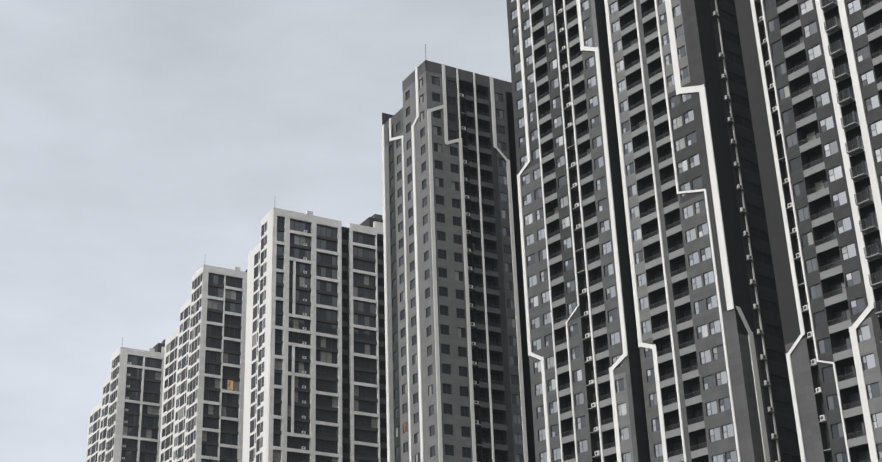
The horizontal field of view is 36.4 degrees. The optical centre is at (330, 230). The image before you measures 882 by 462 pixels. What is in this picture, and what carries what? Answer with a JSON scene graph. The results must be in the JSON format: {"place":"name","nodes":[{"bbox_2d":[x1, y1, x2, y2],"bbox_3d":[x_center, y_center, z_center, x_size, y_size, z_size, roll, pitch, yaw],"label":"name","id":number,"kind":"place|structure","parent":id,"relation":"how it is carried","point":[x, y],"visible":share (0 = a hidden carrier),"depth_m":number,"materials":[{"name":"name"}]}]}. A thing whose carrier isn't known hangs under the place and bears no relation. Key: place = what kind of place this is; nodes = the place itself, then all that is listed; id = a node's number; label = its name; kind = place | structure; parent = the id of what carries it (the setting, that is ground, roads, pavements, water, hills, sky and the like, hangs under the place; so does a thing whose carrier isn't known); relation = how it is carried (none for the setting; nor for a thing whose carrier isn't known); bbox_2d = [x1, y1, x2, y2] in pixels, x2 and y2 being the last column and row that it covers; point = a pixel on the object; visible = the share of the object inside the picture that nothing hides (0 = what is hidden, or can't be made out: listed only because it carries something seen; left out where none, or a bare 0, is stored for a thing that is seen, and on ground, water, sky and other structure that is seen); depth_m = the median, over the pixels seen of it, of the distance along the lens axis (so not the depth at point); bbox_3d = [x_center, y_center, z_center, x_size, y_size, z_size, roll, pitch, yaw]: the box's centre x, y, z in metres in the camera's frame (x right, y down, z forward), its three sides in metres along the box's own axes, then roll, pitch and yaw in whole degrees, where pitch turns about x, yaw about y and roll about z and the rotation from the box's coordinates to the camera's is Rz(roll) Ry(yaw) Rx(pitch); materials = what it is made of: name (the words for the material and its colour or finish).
{"place":"outdoors","nodes":[
{"label":"outdoors","id":0,"kind":"place"},
{"bbox_2d":[0,0,511,461],"label":"sky","id":1,"kind":"structure","parent":0,"point":[145,144],"materials":[{"name":"grey"}]},
{"label":"ground","id":2,"kind":"structure","parent":0,"visible":0},
{"bbox_2d":[85,337,164,461],"bbox_3d":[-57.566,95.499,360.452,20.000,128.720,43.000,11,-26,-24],"label":"tower","id":3,"kind":"structure","parent":2,"relation":"on","point":[124,423],"depth_m":361.03,"materials":[{"name":"white paint"}]},
{"bbox_2d":[159,264,246,461],"bbox_3d":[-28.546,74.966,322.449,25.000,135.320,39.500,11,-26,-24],"label":"tower","id":4,"kind":"structure","parent":2,"relation":"on","point":[202,411],"depth_m":322.52,"materials":[{"name":"white paint"}]},
{"bbox_2d":[242,207,386,461],"bbox_3d":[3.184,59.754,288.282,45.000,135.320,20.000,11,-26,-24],"label":"tower","id":5,"kind":"structure","parent":2,"relation":"on","point":[315,377],"depth_m":291.20,"materials":[{"name":"white paint"}]},
{"bbox_2d":[381,44,535,461],"bbox_3d":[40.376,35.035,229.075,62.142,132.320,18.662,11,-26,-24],"label":"tower","id":6,"kind":"structure","parent":2,"relation":"on","point":[458,384],"depth_m":223.82,"materials":[{"name":"grey concrete"}]},
{"bbox_2d":[506,0,881,461],"bbox_3d":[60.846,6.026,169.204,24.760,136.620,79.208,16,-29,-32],"label":"tower","id":7,"kind":"structure","parent":2,"relation":"on","point":[699,183],"depth_m":172.24,"materials":[{"name":"grey concrete"}]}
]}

